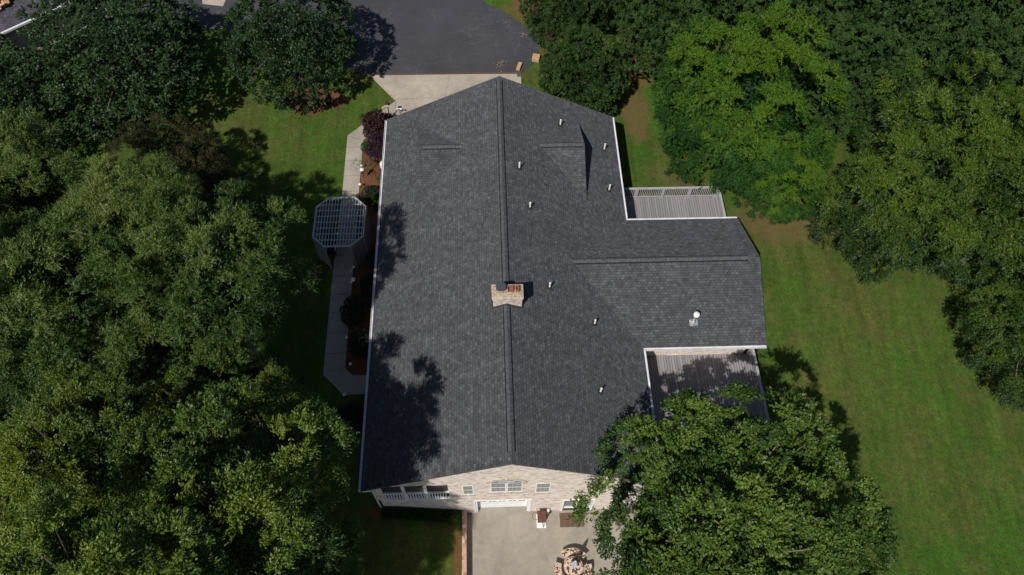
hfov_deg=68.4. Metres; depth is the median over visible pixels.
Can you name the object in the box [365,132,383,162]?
plum shrub
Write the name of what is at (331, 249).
garden chair
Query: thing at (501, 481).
arched window
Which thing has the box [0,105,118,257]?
willow oak tree
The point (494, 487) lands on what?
window
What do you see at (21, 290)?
willow oak tree
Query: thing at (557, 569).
curved bench
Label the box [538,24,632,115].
holly tree
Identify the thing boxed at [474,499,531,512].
garage door
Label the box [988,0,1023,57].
cypress tree
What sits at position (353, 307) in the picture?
dark bush
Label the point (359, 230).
garden chair
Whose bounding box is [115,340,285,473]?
elm tree
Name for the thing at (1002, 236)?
forest tree
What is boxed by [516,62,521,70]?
stone block
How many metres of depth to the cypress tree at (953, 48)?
45.92 m
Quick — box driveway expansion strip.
[368,72,520,75]
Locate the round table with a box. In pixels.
[564,556,582,574]
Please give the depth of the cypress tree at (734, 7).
52.54 m
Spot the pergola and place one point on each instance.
(319, 228)
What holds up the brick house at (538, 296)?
on the ground at (222, 102)
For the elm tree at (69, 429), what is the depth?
26.12 m
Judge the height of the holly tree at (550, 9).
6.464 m
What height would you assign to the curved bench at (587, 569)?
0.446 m
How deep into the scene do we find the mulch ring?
52.26 m
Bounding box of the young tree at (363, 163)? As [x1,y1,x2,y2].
[353,154,372,173]
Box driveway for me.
[107,0,541,73]
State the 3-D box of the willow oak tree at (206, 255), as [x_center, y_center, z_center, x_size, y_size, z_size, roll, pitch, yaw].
[-13.109,0.893,35.562,7.862,15.125,9.218,33,64,17]
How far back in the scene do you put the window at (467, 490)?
36.69 m
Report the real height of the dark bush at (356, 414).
1.255 m
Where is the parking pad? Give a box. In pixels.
[202,0,225,5]
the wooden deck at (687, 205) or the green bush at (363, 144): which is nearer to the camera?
the wooden deck at (687, 205)
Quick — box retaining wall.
[462,510,466,574]
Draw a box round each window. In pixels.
[462,486,473,494]
[490,480,522,483]
[490,483,505,491]
[507,483,522,491]
[535,483,550,492]
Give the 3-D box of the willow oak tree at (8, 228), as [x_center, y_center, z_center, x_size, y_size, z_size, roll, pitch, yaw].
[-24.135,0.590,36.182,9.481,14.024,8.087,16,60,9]
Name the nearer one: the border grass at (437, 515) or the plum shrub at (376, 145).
the border grass at (437, 515)
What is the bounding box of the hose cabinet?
[532,510,545,527]
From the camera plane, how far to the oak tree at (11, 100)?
45.76 m
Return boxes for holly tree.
[517,0,607,50]
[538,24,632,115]
[581,0,647,29]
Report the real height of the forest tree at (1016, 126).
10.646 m
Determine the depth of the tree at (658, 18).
50.01 m
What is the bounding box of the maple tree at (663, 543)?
[566,380,902,574]
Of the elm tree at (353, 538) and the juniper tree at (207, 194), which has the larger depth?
the juniper tree at (207, 194)
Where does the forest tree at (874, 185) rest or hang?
on the ground at (222, 102)
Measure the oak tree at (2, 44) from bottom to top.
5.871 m
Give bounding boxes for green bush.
[360,141,371,153]
[370,193,379,211]
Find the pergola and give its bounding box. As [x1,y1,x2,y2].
[312,197,371,268]
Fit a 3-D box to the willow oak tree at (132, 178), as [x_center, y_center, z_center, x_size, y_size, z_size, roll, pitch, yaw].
[-18.766,-1.757,38.904,8.691,11.791,7.413,-39,67,-21]
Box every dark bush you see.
[337,400,363,437]
[339,293,370,329]
[346,328,369,360]
[359,273,373,290]
[361,184,379,203]
[361,288,372,305]
[365,248,375,269]
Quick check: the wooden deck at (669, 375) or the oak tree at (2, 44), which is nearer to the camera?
the wooden deck at (669, 375)
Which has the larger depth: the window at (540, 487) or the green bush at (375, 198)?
the green bush at (375, 198)
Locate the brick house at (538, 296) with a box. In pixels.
[358,76,766,512]
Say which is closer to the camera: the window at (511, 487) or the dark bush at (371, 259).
the window at (511, 487)
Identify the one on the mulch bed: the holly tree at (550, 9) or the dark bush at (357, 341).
the dark bush at (357, 341)
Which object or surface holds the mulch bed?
on the ground at (222, 102)
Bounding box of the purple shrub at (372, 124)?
[359,107,388,139]
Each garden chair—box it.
[326,241,336,255]
[355,222,363,236]
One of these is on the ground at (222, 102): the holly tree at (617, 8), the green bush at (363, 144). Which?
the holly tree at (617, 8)
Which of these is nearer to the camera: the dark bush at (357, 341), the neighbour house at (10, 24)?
the dark bush at (357, 341)
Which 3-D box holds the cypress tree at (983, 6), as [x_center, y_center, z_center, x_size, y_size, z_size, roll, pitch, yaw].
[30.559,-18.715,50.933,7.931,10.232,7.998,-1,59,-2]
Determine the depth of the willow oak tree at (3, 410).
30.82 m
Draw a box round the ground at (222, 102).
[0,0,1023,574]
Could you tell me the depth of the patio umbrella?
37.75 m
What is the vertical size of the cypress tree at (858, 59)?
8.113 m
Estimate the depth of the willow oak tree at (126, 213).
30.57 m
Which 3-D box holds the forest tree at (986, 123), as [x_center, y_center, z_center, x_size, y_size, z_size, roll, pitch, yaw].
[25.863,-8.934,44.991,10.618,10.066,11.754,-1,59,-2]
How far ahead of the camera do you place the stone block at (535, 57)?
54.33 m
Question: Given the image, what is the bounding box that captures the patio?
[467,506,638,574]
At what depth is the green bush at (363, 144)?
49.38 m
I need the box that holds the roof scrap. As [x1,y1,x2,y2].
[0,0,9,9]
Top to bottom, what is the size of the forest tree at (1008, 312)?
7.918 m
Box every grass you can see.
[379,506,461,522]
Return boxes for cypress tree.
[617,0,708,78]
[656,0,746,19]
[721,51,783,126]
[736,0,851,73]
[740,0,826,29]
[769,58,861,147]
[814,22,923,132]
[818,0,947,62]
[894,11,1023,127]
[904,0,1023,56]
[987,6,1023,114]
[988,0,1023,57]
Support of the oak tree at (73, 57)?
on the ground at (222, 102)
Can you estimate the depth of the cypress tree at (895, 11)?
48.09 m
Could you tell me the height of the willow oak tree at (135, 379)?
13.066 m
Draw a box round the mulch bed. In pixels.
[345,134,382,374]
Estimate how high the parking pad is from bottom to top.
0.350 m
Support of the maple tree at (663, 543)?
on the ground at (222, 102)
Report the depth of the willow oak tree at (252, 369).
33.64 m
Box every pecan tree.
[650,0,851,194]
[724,130,828,224]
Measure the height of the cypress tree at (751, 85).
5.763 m
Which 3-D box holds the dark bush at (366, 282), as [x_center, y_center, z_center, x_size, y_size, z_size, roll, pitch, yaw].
[-8.383,-0.215,44.302,1.265,1.190,1.232,-1,59,-2]
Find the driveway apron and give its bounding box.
[370,74,520,114]
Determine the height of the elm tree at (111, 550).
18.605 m
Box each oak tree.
[0,0,210,148]
[0,33,30,90]
[0,55,78,158]
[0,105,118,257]
[0,190,82,341]
[0,208,160,412]
[0,356,57,432]
[27,169,207,332]
[46,150,218,312]
[60,293,234,429]
[88,177,320,389]
[187,326,309,452]
[217,0,358,112]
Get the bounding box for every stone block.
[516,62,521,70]
[532,53,539,62]
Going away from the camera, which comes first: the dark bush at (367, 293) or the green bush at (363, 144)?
the dark bush at (367, 293)
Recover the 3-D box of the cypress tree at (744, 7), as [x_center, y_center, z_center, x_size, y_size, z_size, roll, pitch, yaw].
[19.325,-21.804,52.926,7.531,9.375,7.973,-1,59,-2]
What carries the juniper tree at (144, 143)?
on the ground at (222, 102)
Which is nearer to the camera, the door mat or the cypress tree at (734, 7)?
the door mat
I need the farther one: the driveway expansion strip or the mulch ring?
the driveway expansion strip
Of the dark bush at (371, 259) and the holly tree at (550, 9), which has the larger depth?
the holly tree at (550, 9)
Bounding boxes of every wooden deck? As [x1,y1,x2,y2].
[624,186,725,218]
[647,349,769,435]
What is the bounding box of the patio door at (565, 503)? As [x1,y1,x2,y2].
[560,499,594,510]
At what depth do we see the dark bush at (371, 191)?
47.32 m
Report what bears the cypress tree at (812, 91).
on the ground at (222, 102)
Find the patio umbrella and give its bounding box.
[570,560,577,568]
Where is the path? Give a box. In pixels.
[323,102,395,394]
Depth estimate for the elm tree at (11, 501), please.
25.45 m
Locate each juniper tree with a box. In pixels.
[99,113,234,204]
[184,172,257,242]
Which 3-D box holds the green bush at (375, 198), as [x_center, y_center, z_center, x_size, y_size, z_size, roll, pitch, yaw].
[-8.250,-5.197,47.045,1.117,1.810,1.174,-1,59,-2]
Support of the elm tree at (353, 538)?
on the ground at (222, 102)
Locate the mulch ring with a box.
[288,85,349,114]
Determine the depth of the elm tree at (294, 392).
31.18 m
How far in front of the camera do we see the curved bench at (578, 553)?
38.96 m
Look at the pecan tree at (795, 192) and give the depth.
45.01 m
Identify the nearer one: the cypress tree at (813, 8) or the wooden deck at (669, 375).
the wooden deck at (669, 375)
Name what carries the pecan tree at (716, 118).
on the ground at (222, 102)
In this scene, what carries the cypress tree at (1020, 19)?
on the ground at (222, 102)
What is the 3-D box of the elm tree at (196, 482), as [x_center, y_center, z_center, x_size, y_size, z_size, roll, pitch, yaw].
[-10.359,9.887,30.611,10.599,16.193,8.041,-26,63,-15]
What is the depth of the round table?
38.34 m
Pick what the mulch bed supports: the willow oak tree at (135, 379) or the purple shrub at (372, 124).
the purple shrub at (372, 124)
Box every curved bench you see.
[554,562,563,574]
[560,548,586,559]
[583,564,591,574]
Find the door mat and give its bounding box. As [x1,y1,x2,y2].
[559,513,583,526]
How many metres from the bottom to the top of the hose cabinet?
0.830 m
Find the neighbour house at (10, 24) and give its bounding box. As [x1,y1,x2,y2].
[0,0,109,51]
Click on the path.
(346, 382)
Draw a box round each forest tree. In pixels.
[804,131,981,285]
[847,47,1023,233]
[899,131,1023,308]
[957,275,1023,414]
[989,84,1023,185]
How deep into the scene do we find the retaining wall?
38.97 m
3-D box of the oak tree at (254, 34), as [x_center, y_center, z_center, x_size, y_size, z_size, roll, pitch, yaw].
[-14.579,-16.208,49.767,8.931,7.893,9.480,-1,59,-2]
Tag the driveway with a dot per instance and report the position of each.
(430, 36)
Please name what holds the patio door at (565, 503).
in the brick house at (538, 296)
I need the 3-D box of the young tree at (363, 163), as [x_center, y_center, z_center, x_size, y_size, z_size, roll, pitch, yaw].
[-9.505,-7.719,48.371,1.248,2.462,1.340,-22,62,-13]
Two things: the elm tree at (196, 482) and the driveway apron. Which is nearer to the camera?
the elm tree at (196, 482)
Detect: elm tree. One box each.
[0,353,179,548]
[0,418,112,565]
[0,480,257,574]
[52,374,359,574]
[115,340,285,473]
[203,364,339,490]
[270,511,366,574]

